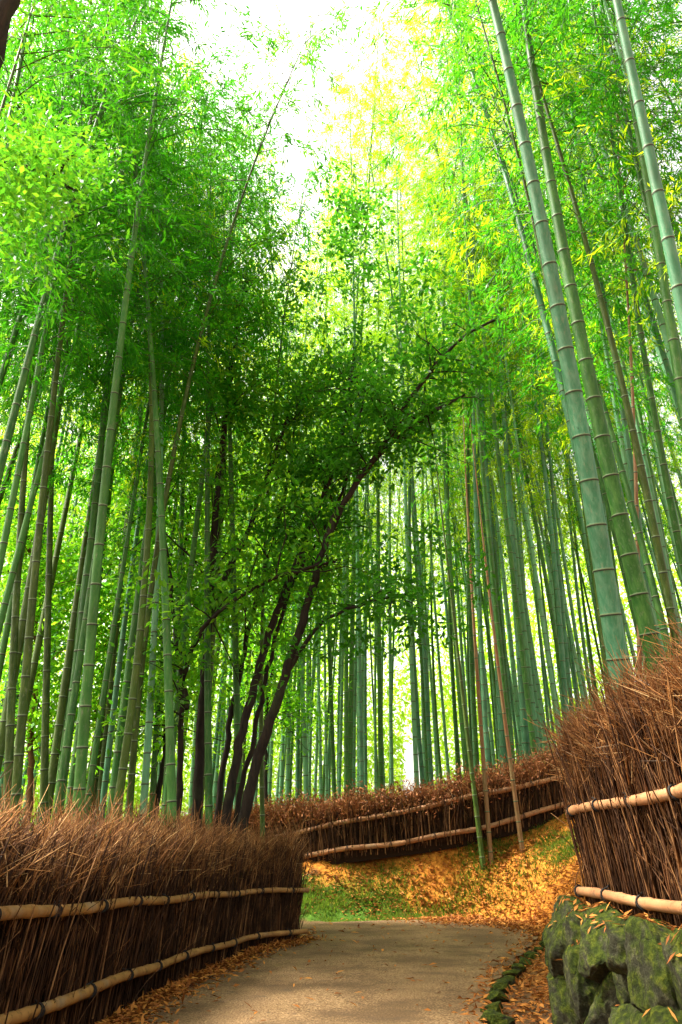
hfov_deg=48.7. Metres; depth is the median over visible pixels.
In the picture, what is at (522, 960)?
edging stone
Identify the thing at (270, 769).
bamboo
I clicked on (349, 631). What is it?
bamboo
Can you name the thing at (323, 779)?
bamboo
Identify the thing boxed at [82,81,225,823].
bamboo
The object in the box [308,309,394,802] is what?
bamboo
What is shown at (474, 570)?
bamboo
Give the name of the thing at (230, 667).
bamboo
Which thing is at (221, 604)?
tree
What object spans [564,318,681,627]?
bamboo
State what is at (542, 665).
bamboo
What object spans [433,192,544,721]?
bamboo
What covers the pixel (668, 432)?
bamboo
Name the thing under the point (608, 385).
bamboo
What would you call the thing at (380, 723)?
bamboo
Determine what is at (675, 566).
bamboo
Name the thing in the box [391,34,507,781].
bamboo
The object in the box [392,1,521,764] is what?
bamboo
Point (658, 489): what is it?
bamboo
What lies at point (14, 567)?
bamboo
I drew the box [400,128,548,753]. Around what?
bamboo
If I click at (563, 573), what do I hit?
bamboo
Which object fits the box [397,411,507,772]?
bamboo
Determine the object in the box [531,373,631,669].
bamboo
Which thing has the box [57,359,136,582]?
bamboo
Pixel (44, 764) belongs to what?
bamboo
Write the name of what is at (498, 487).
bamboo
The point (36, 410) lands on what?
bamboo
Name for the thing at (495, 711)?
bamboo
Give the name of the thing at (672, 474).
bamboo
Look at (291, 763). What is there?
bamboo
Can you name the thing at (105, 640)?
bamboo
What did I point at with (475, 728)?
bamboo
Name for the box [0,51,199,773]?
bamboo
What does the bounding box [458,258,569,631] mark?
bamboo
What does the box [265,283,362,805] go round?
bamboo
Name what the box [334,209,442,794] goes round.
bamboo
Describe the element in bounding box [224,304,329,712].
bamboo
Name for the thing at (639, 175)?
bamboo
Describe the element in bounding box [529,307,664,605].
bamboo
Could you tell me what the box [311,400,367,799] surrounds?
bamboo
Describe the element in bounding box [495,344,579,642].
bamboo
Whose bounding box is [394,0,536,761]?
bamboo
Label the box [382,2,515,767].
bamboo
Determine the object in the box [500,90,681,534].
bamboo
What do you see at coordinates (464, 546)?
bamboo
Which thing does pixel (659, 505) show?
bamboo
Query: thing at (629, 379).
bamboo
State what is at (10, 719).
bamboo
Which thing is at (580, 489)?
bamboo
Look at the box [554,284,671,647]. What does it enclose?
bamboo
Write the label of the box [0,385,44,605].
bamboo
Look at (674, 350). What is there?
bamboo
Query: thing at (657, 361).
bamboo
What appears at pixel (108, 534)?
bamboo
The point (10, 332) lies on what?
bamboo
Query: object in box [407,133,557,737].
bamboo
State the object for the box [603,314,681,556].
bamboo
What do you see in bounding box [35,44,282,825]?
bamboo
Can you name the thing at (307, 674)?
bamboo
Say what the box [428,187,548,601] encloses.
bamboo
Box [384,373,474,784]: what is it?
bamboo
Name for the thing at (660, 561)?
bamboo
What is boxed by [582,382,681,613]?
bamboo
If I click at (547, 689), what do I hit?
bamboo
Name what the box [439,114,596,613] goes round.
bamboo
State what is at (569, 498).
bamboo
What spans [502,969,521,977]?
edging stone
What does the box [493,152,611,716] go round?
bamboo
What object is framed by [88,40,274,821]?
bamboo
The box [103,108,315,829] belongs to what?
bamboo
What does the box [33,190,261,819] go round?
bamboo
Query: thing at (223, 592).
bamboo
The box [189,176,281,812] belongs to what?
bamboo
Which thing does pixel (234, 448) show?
bamboo
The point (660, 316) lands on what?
bamboo
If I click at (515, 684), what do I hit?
bamboo
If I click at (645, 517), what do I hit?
bamboo
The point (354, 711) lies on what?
bamboo
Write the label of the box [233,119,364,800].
bamboo
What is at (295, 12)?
sky
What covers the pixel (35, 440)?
bamboo
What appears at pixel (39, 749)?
bamboo
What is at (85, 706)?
bamboo
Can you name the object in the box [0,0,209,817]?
bamboo
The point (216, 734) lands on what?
bamboo
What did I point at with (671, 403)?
bamboo
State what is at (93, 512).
bamboo
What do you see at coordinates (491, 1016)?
edging stone
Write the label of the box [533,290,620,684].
bamboo
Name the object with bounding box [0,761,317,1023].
brush fence
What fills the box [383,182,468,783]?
bamboo
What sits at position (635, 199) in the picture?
bamboo
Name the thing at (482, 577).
bamboo
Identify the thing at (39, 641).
bamboo
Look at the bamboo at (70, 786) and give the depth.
12.77 m
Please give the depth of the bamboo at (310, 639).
27.33 m
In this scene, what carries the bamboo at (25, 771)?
on the ground at (438, 863)
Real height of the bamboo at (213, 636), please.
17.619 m
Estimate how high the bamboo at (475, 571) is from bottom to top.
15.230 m
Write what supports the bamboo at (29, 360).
on the ground at (438, 863)
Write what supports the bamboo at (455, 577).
on the ground at (438, 863)
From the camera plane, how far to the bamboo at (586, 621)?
25.61 m
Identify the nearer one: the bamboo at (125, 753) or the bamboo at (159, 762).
the bamboo at (125, 753)
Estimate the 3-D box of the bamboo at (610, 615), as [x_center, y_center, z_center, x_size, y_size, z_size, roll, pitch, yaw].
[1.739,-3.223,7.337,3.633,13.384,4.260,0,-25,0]
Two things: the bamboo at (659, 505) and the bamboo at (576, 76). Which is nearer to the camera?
the bamboo at (576, 76)
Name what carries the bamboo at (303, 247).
on the ground at (438, 863)
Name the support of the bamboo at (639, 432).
on the ground at (438, 863)
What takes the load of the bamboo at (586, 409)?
on the ground at (438, 863)
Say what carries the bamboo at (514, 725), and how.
on the ground at (438, 863)
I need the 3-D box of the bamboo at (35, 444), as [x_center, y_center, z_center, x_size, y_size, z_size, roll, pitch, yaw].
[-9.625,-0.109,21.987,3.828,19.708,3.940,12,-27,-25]
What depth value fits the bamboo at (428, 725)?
21.54 m
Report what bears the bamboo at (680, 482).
on the ground at (438, 863)
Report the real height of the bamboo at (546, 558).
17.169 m
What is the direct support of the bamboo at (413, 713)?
on the ground at (438, 863)
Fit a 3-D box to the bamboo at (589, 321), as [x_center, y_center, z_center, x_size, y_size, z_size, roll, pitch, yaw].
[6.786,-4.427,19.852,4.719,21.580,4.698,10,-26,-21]
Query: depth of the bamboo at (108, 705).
12.08 m
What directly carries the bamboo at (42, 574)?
on the ground at (438, 863)
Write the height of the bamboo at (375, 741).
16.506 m
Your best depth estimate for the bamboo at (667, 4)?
11.76 m
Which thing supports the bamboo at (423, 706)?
on the ground at (438, 863)
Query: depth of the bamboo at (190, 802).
23.74 m
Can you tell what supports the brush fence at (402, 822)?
on the ground at (438, 863)
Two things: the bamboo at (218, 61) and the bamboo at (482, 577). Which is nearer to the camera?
the bamboo at (218, 61)
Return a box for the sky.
[0,0,681,821]
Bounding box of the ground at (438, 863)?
[103,814,586,1023]
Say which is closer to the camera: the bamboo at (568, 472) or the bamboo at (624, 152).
the bamboo at (624, 152)
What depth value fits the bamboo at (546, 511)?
24.30 m
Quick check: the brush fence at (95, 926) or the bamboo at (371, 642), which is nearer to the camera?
the brush fence at (95, 926)
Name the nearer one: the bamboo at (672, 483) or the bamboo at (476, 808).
the bamboo at (476, 808)
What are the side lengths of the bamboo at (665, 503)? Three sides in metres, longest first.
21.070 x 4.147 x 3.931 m
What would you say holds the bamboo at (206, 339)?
on the ground at (438, 863)
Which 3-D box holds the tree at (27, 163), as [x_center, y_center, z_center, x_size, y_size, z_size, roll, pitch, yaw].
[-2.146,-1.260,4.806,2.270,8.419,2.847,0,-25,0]
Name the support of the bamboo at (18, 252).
on the ground at (438, 863)
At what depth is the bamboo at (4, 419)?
10.40 m
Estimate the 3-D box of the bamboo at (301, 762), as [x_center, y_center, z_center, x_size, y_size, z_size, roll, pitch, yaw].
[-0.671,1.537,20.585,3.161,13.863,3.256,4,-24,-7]
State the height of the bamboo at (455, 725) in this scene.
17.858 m
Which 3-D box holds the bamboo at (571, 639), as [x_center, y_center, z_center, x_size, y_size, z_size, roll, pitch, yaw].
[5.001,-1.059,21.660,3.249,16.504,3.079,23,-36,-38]
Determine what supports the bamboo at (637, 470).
on the ground at (438, 863)
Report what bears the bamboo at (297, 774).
on the ground at (438, 863)
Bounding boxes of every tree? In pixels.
[0,0,140,300]
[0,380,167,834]
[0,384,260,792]
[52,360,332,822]
[57,214,495,832]
[188,493,400,806]
[220,154,525,848]
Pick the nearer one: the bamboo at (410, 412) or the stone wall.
the stone wall
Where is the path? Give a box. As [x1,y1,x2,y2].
[122,920,537,1023]
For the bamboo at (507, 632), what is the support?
on the ground at (438, 863)
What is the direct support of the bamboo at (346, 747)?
on the ground at (438, 863)
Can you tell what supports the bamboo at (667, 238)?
on the ground at (438, 863)
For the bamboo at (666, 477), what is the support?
on the ground at (438, 863)
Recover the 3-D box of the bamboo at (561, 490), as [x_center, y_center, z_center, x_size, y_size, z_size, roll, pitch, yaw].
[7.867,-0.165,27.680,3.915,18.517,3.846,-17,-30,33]
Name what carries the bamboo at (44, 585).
on the ground at (438, 863)
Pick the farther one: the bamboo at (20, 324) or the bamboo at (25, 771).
the bamboo at (25, 771)
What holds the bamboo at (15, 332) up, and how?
on the ground at (438, 863)
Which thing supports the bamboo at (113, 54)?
on the ground at (438, 863)
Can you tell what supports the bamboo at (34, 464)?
on the ground at (438, 863)
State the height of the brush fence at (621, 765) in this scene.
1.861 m
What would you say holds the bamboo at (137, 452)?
on the ground at (438, 863)
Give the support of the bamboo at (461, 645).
on the ground at (438, 863)
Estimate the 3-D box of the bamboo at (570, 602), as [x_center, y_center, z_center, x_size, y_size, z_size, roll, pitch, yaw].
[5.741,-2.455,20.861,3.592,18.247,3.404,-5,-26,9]
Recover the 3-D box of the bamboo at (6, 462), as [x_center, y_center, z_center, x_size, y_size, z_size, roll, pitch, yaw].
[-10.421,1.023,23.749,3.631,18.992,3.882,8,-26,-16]
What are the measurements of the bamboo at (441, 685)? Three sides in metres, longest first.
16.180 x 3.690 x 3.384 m
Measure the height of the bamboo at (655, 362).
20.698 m
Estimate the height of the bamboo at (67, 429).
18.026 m
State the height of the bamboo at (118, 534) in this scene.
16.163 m
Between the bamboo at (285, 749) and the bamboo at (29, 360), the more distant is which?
the bamboo at (285, 749)
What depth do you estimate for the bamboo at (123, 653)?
23.91 m
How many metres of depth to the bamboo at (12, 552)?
23.05 m
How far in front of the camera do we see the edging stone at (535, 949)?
8.43 m
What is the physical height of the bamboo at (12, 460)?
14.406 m
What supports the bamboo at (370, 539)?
on the ground at (438, 863)
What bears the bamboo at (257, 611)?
on the ground at (438, 863)
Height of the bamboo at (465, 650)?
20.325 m
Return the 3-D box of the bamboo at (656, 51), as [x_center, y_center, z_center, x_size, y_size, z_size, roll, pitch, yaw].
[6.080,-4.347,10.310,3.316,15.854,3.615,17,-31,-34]
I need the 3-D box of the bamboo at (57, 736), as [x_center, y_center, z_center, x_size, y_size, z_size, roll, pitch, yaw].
[-3.860,-2.599,12.937,3.292,17.463,3.576,5,-25,-10]
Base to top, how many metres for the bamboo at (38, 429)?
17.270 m
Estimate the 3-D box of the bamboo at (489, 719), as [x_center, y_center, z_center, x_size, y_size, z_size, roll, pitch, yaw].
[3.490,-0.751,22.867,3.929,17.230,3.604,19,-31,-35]
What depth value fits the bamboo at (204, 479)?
23.00 m
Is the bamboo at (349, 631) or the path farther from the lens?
the bamboo at (349, 631)
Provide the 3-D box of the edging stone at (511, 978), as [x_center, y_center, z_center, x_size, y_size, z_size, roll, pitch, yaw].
[1.402,3.999,6.403,0.138,0.092,0.251,-10,-17,37]
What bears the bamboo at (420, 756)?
on the ground at (438, 863)
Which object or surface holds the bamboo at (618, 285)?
on the ground at (438, 863)
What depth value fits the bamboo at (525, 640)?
18.69 m
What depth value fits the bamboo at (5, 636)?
10.62 m
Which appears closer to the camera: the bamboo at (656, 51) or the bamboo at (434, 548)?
the bamboo at (656, 51)
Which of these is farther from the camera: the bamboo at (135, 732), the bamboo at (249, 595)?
the bamboo at (249, 595)
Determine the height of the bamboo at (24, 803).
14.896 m
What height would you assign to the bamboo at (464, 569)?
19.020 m
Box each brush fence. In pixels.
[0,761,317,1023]
[31,738,569,864]
[523,600,681,928]
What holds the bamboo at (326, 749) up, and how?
on the ground at (438, 863)
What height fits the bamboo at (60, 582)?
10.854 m
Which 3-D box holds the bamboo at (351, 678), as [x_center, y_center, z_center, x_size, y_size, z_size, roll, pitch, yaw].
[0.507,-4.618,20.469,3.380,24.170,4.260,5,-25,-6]
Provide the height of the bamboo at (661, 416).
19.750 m
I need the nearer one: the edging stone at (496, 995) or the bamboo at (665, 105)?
the edging stone at (496, 995)
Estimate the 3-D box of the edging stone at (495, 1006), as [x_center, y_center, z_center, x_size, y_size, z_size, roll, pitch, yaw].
[1.062,3.493,5.298,0.149,0.078,0.267,-19,-29,15]
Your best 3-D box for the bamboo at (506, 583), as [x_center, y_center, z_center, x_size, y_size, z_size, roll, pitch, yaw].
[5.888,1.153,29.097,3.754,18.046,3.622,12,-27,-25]
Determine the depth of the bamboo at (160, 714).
24.31 m
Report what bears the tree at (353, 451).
on the ground at (438, 863)
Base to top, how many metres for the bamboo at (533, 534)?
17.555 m
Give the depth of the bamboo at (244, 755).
25.33 m
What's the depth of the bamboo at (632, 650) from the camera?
20.15 m
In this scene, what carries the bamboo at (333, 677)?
on the ground at (438, 863)
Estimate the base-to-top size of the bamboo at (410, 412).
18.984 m
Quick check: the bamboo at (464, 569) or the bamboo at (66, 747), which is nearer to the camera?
the bamboo at (66, 747)
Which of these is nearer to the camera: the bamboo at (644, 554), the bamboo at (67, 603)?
the bamboo at (644, 554)
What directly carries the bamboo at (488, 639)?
on the ground at (438, 863)
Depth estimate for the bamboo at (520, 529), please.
22.04 m
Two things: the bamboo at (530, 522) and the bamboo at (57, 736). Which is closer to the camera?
the bamboo at (57, 736)
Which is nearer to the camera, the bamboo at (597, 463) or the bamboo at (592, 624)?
the bamboo at (597, 463)
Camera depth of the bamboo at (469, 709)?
25.14 m
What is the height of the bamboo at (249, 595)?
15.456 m
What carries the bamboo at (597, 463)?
on the ground at (438, 863)
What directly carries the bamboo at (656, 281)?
on the ground at (438, 863)
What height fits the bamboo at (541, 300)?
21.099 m
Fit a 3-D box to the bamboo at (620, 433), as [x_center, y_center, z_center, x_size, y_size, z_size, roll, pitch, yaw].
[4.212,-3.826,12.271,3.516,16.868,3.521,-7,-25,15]
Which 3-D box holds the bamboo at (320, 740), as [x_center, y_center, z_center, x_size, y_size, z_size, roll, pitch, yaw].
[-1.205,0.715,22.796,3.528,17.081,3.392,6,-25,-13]
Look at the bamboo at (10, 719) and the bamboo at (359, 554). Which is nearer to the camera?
the bamboo at (10, 719)
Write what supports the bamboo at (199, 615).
on the ground at (438, 863)
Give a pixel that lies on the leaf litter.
(122, 1015)
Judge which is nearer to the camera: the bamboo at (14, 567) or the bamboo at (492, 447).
the bamboo at (14, 567)
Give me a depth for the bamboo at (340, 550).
26.45 m
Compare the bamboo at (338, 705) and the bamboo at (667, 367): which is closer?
the bamboo at (667, 367)
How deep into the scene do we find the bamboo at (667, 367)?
11.89 m
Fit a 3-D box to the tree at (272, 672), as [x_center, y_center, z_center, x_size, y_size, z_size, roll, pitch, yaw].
[-1.457,3.362,17.830,5.798,8.826,4.057,0,-25,0]
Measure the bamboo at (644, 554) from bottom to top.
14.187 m
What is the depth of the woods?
35.70 m
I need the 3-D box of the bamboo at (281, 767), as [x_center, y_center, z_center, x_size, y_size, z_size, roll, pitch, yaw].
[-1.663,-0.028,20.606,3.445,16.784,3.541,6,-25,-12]
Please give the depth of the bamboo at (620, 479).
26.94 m
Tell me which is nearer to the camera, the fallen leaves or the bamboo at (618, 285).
the fallen leaves
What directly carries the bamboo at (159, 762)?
on the ground at (438, 863)
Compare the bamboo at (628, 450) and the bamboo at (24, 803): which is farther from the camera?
the bamboo at (24, 803)
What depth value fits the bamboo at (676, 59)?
11.17 m
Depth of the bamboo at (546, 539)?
23.84 m
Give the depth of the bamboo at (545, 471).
18.59 m
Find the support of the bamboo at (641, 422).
on the ground at (438, 863)
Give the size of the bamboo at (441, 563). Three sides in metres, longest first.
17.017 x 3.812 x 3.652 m
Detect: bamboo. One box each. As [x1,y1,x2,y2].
[0,0,166,292]
[0,0,177,580]
[0,0,180,348]
[0,0,186,346]
[0,0,192,390]
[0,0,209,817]
[0,0,250,485]
[0,6,178,454]
[0,11,173,828]
[0,12,93,415]
[0,18,118,407]
[0,29,26,397]
[0,47,134,445]
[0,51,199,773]
[0,65,112,459]
[0,75,165,837]
[0,87,185,636]
[0,93,114,440]
[0,128,256,824]
[0,137,177,681]
[0,145,168,527]
[0,197,171,830]
[0,203,164,505]
[0,259,144,801]
[0,295,117,644]
[0,320,72,593]
[0,354,98,532]
[0,383,120,714]
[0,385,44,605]
[0,405,70,718]
[0,483,75,715]
[3,390,95,637]
[4,38,268,799]
[9,1,254,814]
[9,2,260,842]
[9,388,91,738]
[12,312,132,820]
[20,382,125,809]
[20,432,108,825]
[25,129,250,822]
[27,0,307,825]
[33,44,224,827]
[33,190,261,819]
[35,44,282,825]
[35,387,141,825]
[55,70,273,833]
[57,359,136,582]
[59,160,242,835]
[68,384,134,669]
[70,152,262,823]
[73,120,240,831]
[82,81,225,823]
[85,448,188,792]
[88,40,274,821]
[90,319,195,731]
[99,123,261,536]
[103,4,362,824]
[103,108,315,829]
[105,149,280,829]
[110,142,294,819]
[115,491,185,784]
[118,111,298,824]
[128,160,327,819]
[138,148,317,808]
[146,454,195,781]
[168,237,284,558]
[168,357,224,623]
[170,340,219,782]
[174,293,274,791]
[181,160,389,846]
[187,429,268,717]
[188,233,261,818]
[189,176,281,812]
[190,364,290,699]
[191,215,307,809]
[191,302,265,807]
[191,362,254,764]
[197,231,291,788]
[202,451,274,809]
[222,365,290,791]
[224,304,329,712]
[227,363,313,760]
[228,450,269,780]
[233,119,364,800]
[233,261,331,804]
[236,249,337,805]
[241,239,354,803]
[247,242,322,809]
[252,180,351,809]
[263,298,342,803]
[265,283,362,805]
[266,146,383,798]
[269,337,361,736]
[272,436,349,711]
[274,99,375,798]
[282,429,315,804]
[283,290,394,695]
[286,336,373,801]
[289,326,372,801]
[293,65,414,807]
[295,270,387,764]
[297,312,334,802]
[301,63,415,795]
[301,343,372,801]
[303,226,394,801]
[306,2,422,796]
[307,414,370,755]
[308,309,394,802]
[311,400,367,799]
[313,433,402,797]
[314,441,381,798]
[317,66,453,790]
[317,243,437,795]
[319,0,644,705]
[322,259,417,788]
[325,100,471,787]
[325,297,402,780]
[327,67,428,795]
[330,477,387,717]
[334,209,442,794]
[336,204,448,795]
[336,263,426,792]
[338,439,414,795]
[339,437,401,747]
[355,369,414,797]
[358,94,447,787]
[361,0,631,674]
[363,373,435,718]
[364,286,472,723]
[366,231,438,548]
[368,304,439,787]
[370,119,473,787]
[370,209,465,778]
[371,360,444,791]
[375,450,446,649]
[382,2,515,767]
[382,53,569,719]
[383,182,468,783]
[383,278,490,762]
[383,349,473,776]
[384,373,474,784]
[387,285,479,780]
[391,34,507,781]
[391,417,461,645]
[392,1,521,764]
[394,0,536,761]
[394,209,521,778]
[396,231,472,734]
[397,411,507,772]
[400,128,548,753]
[400,246,504,771]
[402,159,546,764]
[403,324,525,707]
[404,0,681,667]
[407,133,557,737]
[408,19,539,769]
[409,0,681,667]
[411,195,552,774]
[412,441,485,869]
[413,160,527,771]
[415,0,665,677]
[415,242,531,768]
[416,319,502,603]
[417,375,508,626]
[418,426,482,647]
[419,324,468,711]
[420,246,548,641]
[420,327,504,613]
[422,0,630,694]
[427,109,567,754]
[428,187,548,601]
[430,0,677,412]
[430,120,521,776]
[431,0,681,372]
[431,43,681,673]
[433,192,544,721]
[433,411,510,707]
[433,412,510,766]
[435,393,509,672]
[436,274,528,763]
[436,411,525,762]
[436,413,524,852]
[436,416,518,739]
[437,162,573,744]
[438,1,550,755]
[438,182,557,760]
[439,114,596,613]
[439,359,513,766]
[441,370,493,863]
[441,388,535,766]
[443,0,681,637]
[445,260,562,563]
[449,293,571,734]
[450,168,563,752]
[452,0,681,430]
[453,401,548,748]
[455,242,574,714]
[458,195,568,599]
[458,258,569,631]
[458,369,564,753]
[459,422,527,764]
[460,120,654,672]
[461,324,586,712]
[463,214,636,670]
[467,0,681,606]
[470,69,574,691]
[473,0,681,348]
[473,310,572,599]
[474,0,681,340]
[474,0,681,660]
[474,251,599,724]
[475,0,681,574]
[477,417,577,751]
[478,0,681,418]
[487,363,565,580]
[489,181,588,711]
[490,353,575,751]
[491,295,579,628]
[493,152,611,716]
[493,391,578,697]
[495,6,681,634]
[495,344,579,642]
[498,49,616,647]
[498,368,581,713]
[499,238,580,719]
[500,0,681,339]
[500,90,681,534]
[502,0,681,678]
[502,322,582,716]
[505,89,681,411]
[505,323,580,552]
[505,352,579,622]
[506,315,603,668]
[515,370,617,698]
[523,0,681,361]
[523,222,600,710]
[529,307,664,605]
[530,119,639,555]
[531,143,664,539]
[531,294,644,532]
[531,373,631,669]
[532,247,668,518]
[533,13,656,453]
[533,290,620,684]
[533,420,597,702]
[537,104,629,660]
[546,303,595,707]
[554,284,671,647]
[556,41,681,374]
[559,0,681,303]
[563,195,681,483]
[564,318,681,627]
[569,222,652,447]
[569,278,681,513]
[573,353,678,540]
[578,59,681,587]
[578,226,681,469]
[581,0,681,305]
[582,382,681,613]
[597,217,678,438]
[602,296,681,479]
[603,307,681,531]
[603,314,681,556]
[605,384,681,562]
[606,0,681,144]
[608,352,681,588]
[615,436,681,609]
[619,384,681,563]
[633,21,681,381]
[648,257,681,456]
[653,0,681,159]
[658,375,681,490]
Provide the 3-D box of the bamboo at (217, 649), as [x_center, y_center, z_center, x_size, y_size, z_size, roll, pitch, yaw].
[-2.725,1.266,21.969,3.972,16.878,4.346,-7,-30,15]
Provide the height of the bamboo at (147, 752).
16.073 m
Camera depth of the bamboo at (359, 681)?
20.11 m
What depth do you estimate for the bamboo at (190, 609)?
24.29 m
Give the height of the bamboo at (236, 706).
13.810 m
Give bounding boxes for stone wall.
[542,895,681,1023]
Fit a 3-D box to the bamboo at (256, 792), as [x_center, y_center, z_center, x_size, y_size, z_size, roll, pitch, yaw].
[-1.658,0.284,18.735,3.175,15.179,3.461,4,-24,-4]
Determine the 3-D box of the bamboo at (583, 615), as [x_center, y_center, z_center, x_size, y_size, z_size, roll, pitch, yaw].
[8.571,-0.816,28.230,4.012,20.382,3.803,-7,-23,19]
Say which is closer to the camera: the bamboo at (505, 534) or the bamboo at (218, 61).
the bamboo at (218, 61)
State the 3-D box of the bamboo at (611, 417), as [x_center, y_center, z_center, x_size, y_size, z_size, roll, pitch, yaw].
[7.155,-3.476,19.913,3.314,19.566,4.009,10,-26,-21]
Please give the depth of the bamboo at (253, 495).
20.09 m
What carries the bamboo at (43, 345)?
on the ground at (438, 863)
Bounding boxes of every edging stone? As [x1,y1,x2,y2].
[479,1009,514,1023]
[480,1001,502,1012]
[486,989,508,1003]
[490,979,510,993]
[500,975,515,986]
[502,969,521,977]
[511,963,526,972]
[519,956,531,964]
[524,951,540,959]
[533,947,544,952]
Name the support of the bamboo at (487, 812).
on the ground at (438, 863)
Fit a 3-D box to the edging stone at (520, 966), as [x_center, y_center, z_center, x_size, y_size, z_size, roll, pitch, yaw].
[1.694,4.338,7.163,0.144,0.087,0.268,-8,-30,11]
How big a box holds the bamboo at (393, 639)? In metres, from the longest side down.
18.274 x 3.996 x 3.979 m
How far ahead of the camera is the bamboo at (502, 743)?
19.40 m
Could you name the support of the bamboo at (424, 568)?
on the ground at (438, 863)
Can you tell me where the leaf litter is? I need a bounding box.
[89,816,585,1023]
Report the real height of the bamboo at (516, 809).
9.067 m
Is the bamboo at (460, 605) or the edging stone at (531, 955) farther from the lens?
the bamboo at (460, 605)
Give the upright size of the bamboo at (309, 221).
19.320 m
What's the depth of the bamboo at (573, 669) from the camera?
25.00 m
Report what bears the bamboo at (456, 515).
on the ground at (438, 863)
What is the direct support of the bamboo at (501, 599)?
on the ground at (438, 863)
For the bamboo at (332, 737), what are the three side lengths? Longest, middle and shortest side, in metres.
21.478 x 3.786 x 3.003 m
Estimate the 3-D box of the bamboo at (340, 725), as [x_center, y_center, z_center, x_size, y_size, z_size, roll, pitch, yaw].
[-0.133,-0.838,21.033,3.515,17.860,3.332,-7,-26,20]
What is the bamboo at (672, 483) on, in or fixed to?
on the ground at (438, 863)
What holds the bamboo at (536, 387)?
on the ground at (438, 863)
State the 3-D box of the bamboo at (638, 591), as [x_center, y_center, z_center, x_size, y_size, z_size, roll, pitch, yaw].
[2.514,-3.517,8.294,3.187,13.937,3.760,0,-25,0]
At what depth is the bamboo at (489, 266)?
21.27 m
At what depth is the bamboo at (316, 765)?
28.24 m
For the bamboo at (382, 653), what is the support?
on the ground at (438, 863)
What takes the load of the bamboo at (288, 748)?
on the ground at (438, 863)
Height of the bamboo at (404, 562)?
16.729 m
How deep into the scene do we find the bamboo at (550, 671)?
18.44 m
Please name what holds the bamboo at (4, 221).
on the ground at (438, 863)
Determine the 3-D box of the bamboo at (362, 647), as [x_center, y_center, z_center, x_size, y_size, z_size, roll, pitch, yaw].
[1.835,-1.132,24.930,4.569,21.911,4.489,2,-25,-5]
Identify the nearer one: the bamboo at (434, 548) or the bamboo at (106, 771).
the bamboo at (106, 771)
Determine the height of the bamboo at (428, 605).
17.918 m
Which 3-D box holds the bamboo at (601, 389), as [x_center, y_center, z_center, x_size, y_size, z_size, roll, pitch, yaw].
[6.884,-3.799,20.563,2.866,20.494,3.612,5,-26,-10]
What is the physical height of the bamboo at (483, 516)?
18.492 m
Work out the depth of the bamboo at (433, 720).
27.57 m
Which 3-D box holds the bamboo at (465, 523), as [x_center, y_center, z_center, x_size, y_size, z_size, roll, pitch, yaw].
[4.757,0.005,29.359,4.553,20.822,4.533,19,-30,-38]
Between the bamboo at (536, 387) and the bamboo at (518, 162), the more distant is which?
the bamboo at (536, 387)
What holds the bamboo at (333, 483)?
on the ground at (438, 863)
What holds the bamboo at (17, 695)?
on the ground at (438, 863)
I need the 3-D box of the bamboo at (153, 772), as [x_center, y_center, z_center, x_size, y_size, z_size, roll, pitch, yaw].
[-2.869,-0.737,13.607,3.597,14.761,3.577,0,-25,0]
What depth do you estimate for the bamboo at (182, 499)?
13.15 m
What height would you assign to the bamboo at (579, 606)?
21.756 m
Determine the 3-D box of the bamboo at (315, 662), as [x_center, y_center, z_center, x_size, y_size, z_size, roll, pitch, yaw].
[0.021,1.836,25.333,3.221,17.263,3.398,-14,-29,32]
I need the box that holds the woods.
[0,364,681,823]
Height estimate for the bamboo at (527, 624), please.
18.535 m
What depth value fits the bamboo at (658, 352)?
14.12 m
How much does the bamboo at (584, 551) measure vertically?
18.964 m
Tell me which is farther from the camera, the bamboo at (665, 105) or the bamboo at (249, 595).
the bamboo at (249, 595)
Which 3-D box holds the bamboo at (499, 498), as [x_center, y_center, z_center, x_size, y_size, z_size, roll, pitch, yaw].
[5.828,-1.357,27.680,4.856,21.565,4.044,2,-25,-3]
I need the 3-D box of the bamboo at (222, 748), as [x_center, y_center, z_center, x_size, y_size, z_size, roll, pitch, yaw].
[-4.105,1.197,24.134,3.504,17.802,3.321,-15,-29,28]
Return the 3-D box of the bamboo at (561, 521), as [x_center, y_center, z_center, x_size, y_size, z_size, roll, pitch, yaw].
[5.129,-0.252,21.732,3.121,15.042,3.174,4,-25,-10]
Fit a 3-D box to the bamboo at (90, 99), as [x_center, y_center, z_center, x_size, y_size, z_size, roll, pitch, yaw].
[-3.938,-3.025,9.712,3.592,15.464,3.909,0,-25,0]
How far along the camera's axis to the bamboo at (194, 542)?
12.84 m
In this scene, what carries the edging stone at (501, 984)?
on the ground at (438, 863)
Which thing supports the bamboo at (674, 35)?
on the ground at (438, 863)
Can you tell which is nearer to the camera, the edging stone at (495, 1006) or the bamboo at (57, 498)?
the edging stone at (495, 1006)
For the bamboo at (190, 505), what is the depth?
12.87 m
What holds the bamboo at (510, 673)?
on the ground at (438, 863)
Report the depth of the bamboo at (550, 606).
20.27 m
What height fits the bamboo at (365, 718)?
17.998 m
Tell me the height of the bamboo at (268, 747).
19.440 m
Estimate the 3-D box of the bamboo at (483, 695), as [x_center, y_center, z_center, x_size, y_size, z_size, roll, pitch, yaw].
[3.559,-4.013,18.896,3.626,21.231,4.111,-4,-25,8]
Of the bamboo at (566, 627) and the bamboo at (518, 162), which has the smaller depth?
the bamboo at (518, 162)
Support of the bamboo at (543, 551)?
on the ground at (438, 863)
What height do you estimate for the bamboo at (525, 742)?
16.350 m
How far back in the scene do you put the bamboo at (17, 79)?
9.01 m

